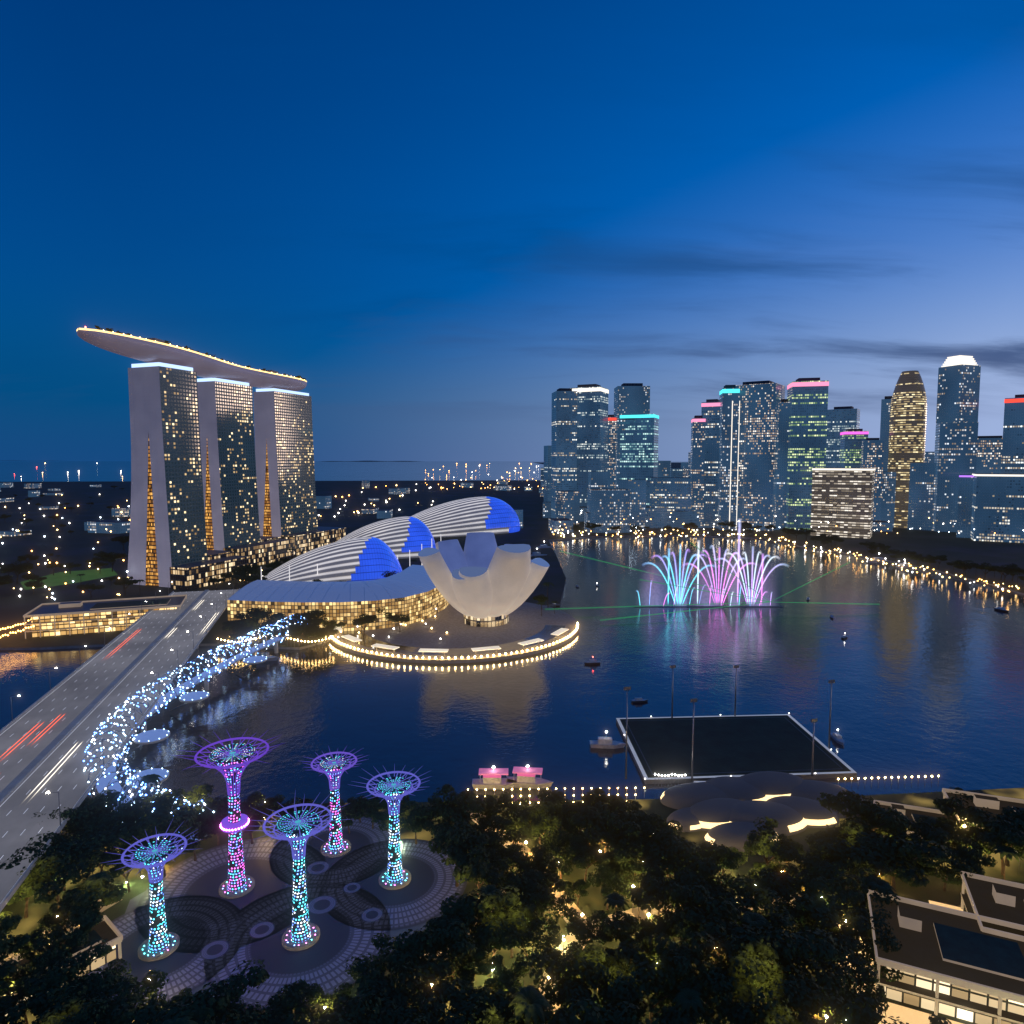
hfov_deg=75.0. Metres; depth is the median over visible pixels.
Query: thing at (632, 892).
palm
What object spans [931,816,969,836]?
tree
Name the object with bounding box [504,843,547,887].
tree
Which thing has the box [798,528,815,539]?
tree
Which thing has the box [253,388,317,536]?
mbs tower
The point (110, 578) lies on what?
tree
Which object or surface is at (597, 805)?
tree
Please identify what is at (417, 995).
tree
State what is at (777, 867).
tree
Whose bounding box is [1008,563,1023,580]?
tree
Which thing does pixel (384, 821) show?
tree
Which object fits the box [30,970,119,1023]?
tree
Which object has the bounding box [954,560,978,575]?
tree
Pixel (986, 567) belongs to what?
tree
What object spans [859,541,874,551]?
tree
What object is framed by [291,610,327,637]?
tree
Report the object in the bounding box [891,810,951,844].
tree
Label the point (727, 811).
waterfront pavilions
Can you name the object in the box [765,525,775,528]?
tree
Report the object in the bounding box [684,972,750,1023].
tree
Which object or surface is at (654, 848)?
tree
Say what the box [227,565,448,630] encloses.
waterfront mall
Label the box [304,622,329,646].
tree
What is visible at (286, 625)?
palm
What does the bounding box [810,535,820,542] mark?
tree
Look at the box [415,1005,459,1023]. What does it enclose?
tree
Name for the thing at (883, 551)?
tree
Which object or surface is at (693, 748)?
floating platform
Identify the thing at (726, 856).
tree
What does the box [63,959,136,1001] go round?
tree
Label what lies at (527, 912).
tree
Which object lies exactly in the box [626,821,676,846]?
tree
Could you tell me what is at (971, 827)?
tree
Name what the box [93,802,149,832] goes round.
tree
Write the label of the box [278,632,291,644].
tree
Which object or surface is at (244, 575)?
tree
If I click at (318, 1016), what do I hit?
tree
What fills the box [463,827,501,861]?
tree
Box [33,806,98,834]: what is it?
tree
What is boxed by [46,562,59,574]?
tree
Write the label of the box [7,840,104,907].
tree
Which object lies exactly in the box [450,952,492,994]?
tree
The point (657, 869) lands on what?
tree
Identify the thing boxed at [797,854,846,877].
tree
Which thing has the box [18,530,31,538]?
tree
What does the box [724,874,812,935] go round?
tree
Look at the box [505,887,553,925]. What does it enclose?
tree
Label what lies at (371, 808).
tree
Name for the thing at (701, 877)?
tree
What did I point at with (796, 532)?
tree
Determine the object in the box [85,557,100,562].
tree
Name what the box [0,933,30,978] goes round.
tree
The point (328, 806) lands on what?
tree
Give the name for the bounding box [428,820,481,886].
tree
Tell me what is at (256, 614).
tree
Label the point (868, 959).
tree
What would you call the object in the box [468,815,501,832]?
tree
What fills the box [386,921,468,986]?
tree
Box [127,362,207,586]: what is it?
mbs tower
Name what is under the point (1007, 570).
tree
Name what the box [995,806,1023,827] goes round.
tree
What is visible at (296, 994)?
tree
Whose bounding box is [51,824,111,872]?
tree
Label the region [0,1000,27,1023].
tree
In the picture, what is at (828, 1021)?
tree
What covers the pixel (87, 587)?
tree
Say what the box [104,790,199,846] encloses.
tree
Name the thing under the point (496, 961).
tree
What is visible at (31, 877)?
tree
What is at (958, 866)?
tree
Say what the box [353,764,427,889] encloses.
supertree
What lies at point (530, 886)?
tree
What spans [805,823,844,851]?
tree
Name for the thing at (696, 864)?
tree
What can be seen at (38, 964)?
tree
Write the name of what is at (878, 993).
tree
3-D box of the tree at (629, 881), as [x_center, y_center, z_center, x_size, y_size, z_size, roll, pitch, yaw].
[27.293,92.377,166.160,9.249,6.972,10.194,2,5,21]
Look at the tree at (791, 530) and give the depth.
930.36 m
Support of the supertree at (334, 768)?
on the supertree plaza
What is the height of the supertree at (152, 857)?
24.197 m
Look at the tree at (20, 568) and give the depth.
583.87 m
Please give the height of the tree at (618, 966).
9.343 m
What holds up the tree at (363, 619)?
on the marina land
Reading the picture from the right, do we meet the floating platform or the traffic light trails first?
the floating platform
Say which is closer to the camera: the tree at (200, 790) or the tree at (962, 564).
the tree at (200, 790)
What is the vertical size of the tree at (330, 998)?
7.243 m
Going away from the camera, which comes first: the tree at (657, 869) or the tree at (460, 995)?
the tree at (460, 995)
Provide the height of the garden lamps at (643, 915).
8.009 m
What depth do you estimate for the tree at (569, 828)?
184.95 m
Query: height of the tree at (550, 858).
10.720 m
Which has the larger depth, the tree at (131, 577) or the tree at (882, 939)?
the tree at (131, 577)
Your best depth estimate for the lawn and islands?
628.11 m
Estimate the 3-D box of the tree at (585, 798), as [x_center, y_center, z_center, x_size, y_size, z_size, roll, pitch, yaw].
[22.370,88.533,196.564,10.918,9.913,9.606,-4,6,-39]
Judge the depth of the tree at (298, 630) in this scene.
385.23 m
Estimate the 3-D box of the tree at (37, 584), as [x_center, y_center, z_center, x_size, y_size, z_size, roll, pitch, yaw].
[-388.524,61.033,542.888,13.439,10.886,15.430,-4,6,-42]
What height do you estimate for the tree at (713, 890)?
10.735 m
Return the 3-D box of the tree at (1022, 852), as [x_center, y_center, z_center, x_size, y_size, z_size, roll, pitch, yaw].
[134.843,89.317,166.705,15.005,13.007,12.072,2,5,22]
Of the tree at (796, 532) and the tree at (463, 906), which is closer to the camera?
the tree at (463, 906)
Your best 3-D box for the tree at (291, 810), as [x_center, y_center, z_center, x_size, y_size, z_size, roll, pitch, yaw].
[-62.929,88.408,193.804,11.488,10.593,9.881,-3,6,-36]
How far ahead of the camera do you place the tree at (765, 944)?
129.31 m
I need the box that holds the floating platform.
[616,665,856,783]
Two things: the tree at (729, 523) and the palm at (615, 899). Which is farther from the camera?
the tree at (729, 523)
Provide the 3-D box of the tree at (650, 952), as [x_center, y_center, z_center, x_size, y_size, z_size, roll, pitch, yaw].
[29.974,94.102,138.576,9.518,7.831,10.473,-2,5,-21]
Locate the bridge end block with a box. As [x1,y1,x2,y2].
[23,594,186,638]
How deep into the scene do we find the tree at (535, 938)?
139.41 m
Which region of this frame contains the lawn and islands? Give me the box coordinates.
[0,460,424,589]
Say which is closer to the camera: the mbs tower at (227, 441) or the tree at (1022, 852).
the tree at (1022, 852)
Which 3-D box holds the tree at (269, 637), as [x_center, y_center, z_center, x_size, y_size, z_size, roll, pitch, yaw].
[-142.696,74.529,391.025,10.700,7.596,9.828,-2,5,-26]
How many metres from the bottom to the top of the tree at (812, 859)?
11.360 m
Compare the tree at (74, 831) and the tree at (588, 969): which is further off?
the tree at (74, 831)
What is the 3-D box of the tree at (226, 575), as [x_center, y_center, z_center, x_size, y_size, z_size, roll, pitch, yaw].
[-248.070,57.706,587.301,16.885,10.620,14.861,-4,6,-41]
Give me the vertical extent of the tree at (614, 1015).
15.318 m
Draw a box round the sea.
[0,461,1023,897]
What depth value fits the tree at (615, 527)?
983.68 m
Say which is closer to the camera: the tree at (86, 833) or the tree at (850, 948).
the tree at (850, 948)
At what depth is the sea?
330.71 m
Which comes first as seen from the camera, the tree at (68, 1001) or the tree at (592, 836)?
the tree at (68, 1001)
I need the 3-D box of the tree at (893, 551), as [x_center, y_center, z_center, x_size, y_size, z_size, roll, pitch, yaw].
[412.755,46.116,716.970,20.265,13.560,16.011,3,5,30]
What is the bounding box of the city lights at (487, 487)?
[0,463,1023,639]
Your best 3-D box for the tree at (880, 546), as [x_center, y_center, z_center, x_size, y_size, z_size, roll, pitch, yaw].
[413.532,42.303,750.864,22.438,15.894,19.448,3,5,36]
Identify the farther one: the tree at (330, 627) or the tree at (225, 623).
the tree at (225, 623)
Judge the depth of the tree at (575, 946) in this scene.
139.81 m
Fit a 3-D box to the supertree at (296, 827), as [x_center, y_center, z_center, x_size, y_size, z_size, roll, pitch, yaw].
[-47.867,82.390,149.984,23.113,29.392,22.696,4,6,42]
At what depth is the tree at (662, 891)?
147.83 m
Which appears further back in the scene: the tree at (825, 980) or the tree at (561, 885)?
the tree at (561, 885)
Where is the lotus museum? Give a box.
[418,532,549,626]
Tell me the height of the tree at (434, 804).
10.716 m
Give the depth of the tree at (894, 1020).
116.54 m
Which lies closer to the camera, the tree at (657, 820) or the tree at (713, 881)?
the tree at (713, 881)
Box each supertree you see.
[103,823,201,961]
[175,730,282,898]
[242,790,349,950]
[303,746,367,857]
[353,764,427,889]
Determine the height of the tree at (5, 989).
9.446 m
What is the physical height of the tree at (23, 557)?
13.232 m
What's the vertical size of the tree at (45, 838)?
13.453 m
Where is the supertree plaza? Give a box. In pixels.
[83,816,466,1009]
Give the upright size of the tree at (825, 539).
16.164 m
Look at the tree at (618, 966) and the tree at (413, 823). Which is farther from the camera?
the tree at (413, 823)
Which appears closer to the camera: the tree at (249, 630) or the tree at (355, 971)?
the tree at (355, 971)
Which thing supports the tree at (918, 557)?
on the marina land
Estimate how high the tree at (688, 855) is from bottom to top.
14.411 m
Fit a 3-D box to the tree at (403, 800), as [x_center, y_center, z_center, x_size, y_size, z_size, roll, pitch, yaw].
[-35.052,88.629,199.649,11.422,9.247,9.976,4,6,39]
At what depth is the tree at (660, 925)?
143.44 m
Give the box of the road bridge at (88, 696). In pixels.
[0,582,239,911]
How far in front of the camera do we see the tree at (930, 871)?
167.43 m
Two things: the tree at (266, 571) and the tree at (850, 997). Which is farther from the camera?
the tree at (266, 571)
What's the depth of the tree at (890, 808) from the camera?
190.19 m
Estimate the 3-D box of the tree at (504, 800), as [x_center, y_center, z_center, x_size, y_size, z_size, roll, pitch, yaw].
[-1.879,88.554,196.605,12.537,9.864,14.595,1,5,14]
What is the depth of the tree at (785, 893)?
155.93 m
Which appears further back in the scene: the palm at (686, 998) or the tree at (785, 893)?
the tree at (785, 893)
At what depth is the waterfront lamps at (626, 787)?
221.02 m
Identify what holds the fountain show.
on the sea
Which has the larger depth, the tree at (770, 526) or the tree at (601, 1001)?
the tree at (770, 526)
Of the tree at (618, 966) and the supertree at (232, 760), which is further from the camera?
the supertree at (232, 760)
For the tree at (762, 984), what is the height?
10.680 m
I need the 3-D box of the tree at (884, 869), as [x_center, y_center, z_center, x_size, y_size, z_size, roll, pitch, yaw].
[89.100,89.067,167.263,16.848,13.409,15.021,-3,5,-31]
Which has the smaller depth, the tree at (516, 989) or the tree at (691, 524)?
the tree at (516, 989)
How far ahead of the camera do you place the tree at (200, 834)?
179.05 m
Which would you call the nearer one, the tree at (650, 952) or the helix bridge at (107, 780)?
the tree at (650, 952)
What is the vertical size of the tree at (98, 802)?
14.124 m
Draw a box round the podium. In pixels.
[170,526,345,589]
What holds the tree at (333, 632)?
on the marina land
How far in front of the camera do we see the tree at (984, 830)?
178.65 m
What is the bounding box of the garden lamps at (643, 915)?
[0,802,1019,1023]
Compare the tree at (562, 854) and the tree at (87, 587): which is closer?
the tree at (562, 854)
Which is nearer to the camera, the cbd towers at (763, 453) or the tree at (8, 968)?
the tree at (8, 968)
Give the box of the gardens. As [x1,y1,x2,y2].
[0,788,1023,1023]
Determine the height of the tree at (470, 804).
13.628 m
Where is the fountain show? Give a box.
[609,541,840,616]
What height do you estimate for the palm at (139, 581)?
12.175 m
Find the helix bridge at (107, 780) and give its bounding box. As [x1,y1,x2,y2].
[83,615,307,841]
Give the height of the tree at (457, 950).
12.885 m
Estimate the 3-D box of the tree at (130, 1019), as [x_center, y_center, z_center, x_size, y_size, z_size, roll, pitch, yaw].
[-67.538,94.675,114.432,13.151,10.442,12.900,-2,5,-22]
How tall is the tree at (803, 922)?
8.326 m
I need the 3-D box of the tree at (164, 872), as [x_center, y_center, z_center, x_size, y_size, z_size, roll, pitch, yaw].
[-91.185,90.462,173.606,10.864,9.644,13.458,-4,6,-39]
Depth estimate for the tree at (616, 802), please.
195.48 m
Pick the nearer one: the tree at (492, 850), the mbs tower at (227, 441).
the tree at (492, 850)
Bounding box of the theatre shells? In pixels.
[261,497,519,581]
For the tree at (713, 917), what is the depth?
139.44 m
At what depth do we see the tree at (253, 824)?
187.97 m
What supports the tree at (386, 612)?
on the marina land
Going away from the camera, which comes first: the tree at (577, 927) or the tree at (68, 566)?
the tree at (577, 927)
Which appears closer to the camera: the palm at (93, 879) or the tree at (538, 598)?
the palm at (93, 879)
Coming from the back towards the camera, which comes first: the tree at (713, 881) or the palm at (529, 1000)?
the tree at (713, 881)
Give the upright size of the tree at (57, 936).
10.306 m
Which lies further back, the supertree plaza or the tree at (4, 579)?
the tree at (4, 579)
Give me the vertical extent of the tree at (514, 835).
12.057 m
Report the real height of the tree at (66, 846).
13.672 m
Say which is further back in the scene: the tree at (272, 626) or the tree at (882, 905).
the tree at (272, 626)
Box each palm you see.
[81,871,112,917]
[134,580,144,594]
[138,774,163,796]
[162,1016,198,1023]
[271,613,286,642]
[283,623,294,645]
[403,801,417,807]
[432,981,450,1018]
[478,884,503,901]
[509,985,552,1023]
[542,582,553,607]
[552,1007,569,1022]
[603,892,628,910]
[627,888,642,923]
[671,987,704,1014]
[738,911,768,931]
[865,877,895,896]
[891,831,906,840]
[990,845,1021,879]
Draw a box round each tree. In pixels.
[0,514,11,519]
[0,561,32,583]
[0,569,13,575]
[0,575,13,585]
[0,831,63,897]
[0,911,11,919]
[0,914,21,956]
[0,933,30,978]
[0,974,67,1023]
[0,978,18,1010]
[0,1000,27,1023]
[5,953,66,993]
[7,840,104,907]
[12,928,48,959]
[14,1019,24,1023]
[17,554,38,564]
[17,863,60,918]
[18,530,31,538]
[19,518,32,524]
[21,573,39,581]
[21,937,112,1013]
[24,580,43,593]
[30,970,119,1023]
[31,924,91,965]
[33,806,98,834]
[37,904,72,929]
[44,987,132,1023]
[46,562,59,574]
[49,878,127,929]
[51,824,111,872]
[55,823,134,871]
[57,811,112,840]
[59,562,81,573]
[60,789,128,827]
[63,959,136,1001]
[64,797,108,832]
[77,583,104,596]
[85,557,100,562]
[91,968,168,1023]
[92,561,107,570]
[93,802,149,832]
[98,552,126,571]
[103,577,116,584]
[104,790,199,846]
[107,848,139,892]
[111,535,128,549]
[113,577,136,594]
[114,839,153,876]
[115,576,133,590]
[121,1013,148,1023]
[134,993,216,1023]
[136,836,183,876]
[149,801,213,848]
[161,956,269,1023]
[161,987,196,1013]
[163,783,215,812]
[168,822,214,860]
[195,808,225,839]
[196,800,251,845]
[205,797,227,808]
[208,577,225,588]
[219,992,298,1023]
[220,572,234,582]
[222,619,245,624]
[222,620,247,643]
[227,633,249,646]
[231,619,259,634]
[232,564,260,583]
[232,573,249,584]
[235,607,282,636]
[239,572,268,581]
[239,627,260,645]
[240,791,265,811]
[240,807,267,843]
[251,794,284,830]
[257,568,273,574]
[258,618,290,634]
[259,634,276,639]
[261,617,285,624]
[265,560,281,568]
[265,979,322,1023]
[273,797,313,816]
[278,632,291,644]
[281,623,313,646]
[285,993,380,1023]
[288,618,303,636]
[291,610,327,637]
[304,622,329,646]
[312,982,355,1013]
[313,1005,338,1023]
[315,628,338,645]
[321,626,334,643]
[321,798,350,816]
[323,619,345,634]
[331,967,409,1023]
[338,996,413,1023]
[341,801,363,833]
[344,933,431,1003]
[346,795,365,821]
[352,613,376,637]
[356,796,386,828]
[365,949,455,1023]
[370,810,410,830]
[376,607,391,615]
[377,795,409,810]
[380,993,467,1023]
[381,571,398,576]
[385,613,409,631]
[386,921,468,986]
[399,803,432,843]
[404,795,472,835]
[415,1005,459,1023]
[423,818,454,843]
[423,911,490,978]
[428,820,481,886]
[430,977,538,1023]
[433,784,496,826]
[434,884,522,944]
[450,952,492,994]
[452,832,511,893]
[453,986,513,1023]
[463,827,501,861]
[467,908,526,971]
[467,973,558,1023]
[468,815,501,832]
[468,841,515,881]
[472,806,494,820]
[479,901,540,957]
[483,807,549,845]
[484,954,527,992]
[486,791,529,820]
[487,869,544,898]
[489,844,524,871]
[500,919,563,976]
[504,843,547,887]
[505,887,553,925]
[513,867,566,912]
[516,799,569,852]
[517,844,562,883]
[521,979,649,1023]
[522,888,580,934]
[525,944,608,1008]
[533,594,547,601]
[533,789,573,826]
[540,805,586,832]
[541,838,576,878]
[542,941,605,985]
[559,799,624,843]
[564,879,590,905]
[565,910,610,947]
[566,804,642,852]
[566,835,610,881]
[569,793,601,808]
[570,982,647,1021]
[584,522,601,531]
[586,788,641,813]
[586,863,632,909]
[588,951,660,1016]
[590,851,628,872]
[591,947,626,973]
[597,942,710,1023]
[598,910,668,964]
[604,865,639,893]
[609,843,660,884]
[610,526,620,533]
[614,809,645,834]
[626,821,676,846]
[629,914,672,949]
[632,875,712,940]
[636,809,682,834]
[636,840,686,877]
[636,945,676,977]
[638,864,680,915]
[641,825,721,884]
[648,922,753,1010]
[651,906,706,942]
[670,860,733,908]
[673,846,719,874]
[679,896,758,963]
[683,522,697,534]
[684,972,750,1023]
[695,880,756,921]
[701,872,736,896]
[702,844,747,882]
[710,962,776,1004]
[717,520,734,532]
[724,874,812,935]
[725,922,841,1006]
[731,974,817,1023]
[737,912,820,979]
[739,521,750,531]
[743,816,799,865]
[748,866,796,909]
[749,861,783,875]
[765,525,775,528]
[769,966,885,1023]
[772,833,806,871]
[772,862,839,917]
[777,899,832,929]
[781,527,794,537]
[786,846,834,878]
[787,530,803,539]
[791,923,847,949]
[792,888,871,934]
[793,925,879,993]
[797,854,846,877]
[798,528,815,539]
[803,860,900,921]
[804,1017,839,1023]
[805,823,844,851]
[809,836,880,880]
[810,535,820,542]
[812,975,874,1023]
[817,790,912,835]
[819,536,833,548]
[824,833,855,871]
[831,838,907,876]
[832,537,844,546]
[834,924,903,981]
[840,904,901,958]
[842,893,891,924]
[842,967,888,1011]
[848,830,951,892]
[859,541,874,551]
[867,803,910,833]
[868,543,890,556]
[873,549,889,554]
[877,1016,908,1023]
[878,824,911,842]
[886,549,899,560]
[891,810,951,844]
[896,550,916,562]
[907,860,935,876]
[910,555,923,565]
[917,840,980,891]
[921,557,935,568]
[928,1014,951,1023]
[929,555,946,568]
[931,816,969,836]
[932,827,986,855]
[933,795,973,822]
[946,561,956,570]
[946,787,988,808]
[951,844,997,874]
[953,831,998,854]
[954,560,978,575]
[961,810,1011,847]
[964,806,1023,875]
[972,813,1023,866]
[974,562,997,580]
[991,564,1021,582]
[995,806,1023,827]
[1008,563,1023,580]
[1013,845,1023,857]
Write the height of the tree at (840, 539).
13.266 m
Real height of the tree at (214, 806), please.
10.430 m
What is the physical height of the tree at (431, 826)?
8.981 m
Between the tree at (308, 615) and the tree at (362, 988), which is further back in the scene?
the tree at (308, 615)
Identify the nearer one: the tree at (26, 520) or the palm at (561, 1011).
the palm at (561, 1011)
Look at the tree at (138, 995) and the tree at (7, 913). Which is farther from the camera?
the tree at (7, 913)
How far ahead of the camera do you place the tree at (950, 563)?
654.30 m
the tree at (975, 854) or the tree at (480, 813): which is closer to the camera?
the tree at (975, 854)
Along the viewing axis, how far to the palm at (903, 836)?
177.69 m
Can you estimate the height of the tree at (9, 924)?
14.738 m
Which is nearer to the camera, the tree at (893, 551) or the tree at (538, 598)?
the tree at (538, 598)
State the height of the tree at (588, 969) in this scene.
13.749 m
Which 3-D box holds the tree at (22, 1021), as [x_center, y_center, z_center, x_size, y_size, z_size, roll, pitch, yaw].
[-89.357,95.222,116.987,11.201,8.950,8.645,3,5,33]
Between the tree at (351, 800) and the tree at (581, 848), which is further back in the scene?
the tree at (351, 800)
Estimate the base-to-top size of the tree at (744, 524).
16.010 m
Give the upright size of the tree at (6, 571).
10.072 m
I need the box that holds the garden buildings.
[0,788,1023,1023]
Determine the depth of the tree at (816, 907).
146.35 m
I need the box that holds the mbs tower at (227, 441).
[197,378,259,549]
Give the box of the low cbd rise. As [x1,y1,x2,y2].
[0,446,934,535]
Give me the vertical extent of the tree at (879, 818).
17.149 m
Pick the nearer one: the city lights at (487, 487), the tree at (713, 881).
the tree at (713, 881)
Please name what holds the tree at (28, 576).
on the lawn and islands
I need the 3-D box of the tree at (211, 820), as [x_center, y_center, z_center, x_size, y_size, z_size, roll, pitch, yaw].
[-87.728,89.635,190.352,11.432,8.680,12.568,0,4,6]
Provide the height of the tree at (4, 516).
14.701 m
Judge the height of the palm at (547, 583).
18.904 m
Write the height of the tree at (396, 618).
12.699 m
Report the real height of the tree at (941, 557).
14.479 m
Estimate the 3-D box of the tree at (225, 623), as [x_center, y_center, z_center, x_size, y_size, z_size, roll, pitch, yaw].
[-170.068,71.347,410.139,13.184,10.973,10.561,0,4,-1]
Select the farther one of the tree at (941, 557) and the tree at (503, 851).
the tree at (941, 557)
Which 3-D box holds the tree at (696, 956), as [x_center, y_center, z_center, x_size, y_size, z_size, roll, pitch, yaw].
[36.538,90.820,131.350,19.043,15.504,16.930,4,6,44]
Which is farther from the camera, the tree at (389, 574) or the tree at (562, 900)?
the tree at (389, 574)
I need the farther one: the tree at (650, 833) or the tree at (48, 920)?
the tree at (650, 833)
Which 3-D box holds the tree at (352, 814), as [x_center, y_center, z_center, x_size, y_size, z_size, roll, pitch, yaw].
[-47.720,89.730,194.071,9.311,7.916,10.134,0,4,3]
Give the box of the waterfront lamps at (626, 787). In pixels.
[217,636,938,806]
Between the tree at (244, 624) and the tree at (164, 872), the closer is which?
the tree at (164, 872)
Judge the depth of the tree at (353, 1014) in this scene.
116.60 m
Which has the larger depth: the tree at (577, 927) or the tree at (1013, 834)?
the tree at (1013, 834)
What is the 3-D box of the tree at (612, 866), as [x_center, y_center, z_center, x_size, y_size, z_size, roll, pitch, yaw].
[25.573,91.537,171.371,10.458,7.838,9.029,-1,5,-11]
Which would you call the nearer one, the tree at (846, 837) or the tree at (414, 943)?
the tree at (414, 943)
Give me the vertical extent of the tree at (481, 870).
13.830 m
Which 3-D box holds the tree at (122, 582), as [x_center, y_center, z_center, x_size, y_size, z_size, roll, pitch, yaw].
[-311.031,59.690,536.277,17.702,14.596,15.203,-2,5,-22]
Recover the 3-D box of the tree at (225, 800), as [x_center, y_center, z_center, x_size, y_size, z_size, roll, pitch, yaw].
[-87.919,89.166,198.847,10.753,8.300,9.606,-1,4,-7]
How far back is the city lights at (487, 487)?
789.73 m
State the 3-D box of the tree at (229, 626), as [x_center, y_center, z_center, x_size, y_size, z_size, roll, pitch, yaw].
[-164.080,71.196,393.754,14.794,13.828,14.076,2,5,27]
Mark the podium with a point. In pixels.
(264, 550)
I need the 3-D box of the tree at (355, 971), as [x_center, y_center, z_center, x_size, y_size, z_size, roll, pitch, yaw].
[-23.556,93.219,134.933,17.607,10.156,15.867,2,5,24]
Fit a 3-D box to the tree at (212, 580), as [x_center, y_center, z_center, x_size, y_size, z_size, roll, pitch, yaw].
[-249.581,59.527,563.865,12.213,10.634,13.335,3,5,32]
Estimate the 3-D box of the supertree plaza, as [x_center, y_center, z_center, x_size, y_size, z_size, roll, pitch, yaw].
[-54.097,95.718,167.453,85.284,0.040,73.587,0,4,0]
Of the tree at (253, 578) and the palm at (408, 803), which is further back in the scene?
the tree at (253, 578)
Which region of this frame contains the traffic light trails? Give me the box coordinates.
[1,600,217,795]
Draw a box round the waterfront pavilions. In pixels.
[660,771,864,851]
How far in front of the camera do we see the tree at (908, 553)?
691.24 m
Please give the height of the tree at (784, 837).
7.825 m
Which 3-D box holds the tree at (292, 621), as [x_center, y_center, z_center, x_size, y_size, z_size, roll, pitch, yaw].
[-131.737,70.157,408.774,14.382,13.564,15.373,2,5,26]
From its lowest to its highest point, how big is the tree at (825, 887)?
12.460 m
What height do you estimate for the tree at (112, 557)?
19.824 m
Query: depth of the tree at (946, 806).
188.08 m
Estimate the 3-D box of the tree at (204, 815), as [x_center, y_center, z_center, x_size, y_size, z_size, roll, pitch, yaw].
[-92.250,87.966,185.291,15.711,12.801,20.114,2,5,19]
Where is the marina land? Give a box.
[0,462,1023,649]
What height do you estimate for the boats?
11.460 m
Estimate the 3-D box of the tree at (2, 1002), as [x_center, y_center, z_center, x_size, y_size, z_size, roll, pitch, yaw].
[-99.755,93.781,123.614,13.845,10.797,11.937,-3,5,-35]
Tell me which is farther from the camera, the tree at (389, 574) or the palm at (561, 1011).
the tree at (389, 574)
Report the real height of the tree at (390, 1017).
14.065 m
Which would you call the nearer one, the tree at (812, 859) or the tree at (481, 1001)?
the tree at (481, 1001)
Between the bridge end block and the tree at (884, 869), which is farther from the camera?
the bridge end block
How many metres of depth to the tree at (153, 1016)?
119.36 m
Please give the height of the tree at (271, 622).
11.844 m
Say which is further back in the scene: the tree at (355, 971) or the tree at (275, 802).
the tree at (275, 802)
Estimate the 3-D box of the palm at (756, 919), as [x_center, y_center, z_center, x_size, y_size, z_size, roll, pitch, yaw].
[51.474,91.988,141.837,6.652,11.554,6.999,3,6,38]
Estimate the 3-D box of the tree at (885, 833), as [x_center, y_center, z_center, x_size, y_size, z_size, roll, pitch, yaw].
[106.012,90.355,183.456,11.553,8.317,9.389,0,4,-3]
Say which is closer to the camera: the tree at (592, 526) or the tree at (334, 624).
the tree at (334, 624)
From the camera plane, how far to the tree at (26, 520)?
1105.64 m
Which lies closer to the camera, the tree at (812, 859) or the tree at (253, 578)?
the tree at (812, 859)
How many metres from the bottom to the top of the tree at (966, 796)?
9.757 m
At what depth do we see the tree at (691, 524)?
965.43 m
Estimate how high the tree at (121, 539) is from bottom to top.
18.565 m
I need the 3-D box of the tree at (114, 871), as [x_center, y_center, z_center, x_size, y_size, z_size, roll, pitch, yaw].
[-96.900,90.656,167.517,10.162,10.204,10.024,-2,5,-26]
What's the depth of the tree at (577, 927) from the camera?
144.78 m
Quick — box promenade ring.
[328,602,578,663]
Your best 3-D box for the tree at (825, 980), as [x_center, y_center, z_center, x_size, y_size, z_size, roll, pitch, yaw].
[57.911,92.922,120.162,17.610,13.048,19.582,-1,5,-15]
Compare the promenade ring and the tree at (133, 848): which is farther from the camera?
the promenade ring
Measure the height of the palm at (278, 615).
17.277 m
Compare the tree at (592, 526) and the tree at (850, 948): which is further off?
the tree at (592, 526)
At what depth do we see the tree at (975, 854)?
168.40 m
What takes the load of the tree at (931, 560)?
on the marina land
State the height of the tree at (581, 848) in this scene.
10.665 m
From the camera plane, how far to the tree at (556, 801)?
196.19 m
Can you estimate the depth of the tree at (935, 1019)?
117.95 m
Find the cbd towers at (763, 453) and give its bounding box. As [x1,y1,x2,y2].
[551,355,1023,542]
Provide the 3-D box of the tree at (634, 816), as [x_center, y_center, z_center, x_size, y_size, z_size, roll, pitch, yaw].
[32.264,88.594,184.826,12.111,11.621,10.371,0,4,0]
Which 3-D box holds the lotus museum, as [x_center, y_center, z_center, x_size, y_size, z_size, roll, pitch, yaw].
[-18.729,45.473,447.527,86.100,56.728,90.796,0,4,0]
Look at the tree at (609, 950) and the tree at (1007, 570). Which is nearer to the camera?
the tree at (609, 950)
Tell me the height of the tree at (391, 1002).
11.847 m
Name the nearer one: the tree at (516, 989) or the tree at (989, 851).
the tree at (516, 989)
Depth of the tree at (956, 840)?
175.96 m
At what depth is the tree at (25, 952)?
140.67 m
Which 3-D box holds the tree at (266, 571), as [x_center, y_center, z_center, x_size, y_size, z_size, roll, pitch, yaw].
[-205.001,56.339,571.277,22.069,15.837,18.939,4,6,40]
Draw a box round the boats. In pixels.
[250,541,1008,789]
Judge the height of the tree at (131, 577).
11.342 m
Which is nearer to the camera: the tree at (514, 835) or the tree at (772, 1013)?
the tree at (772, 1013)
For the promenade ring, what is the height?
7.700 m

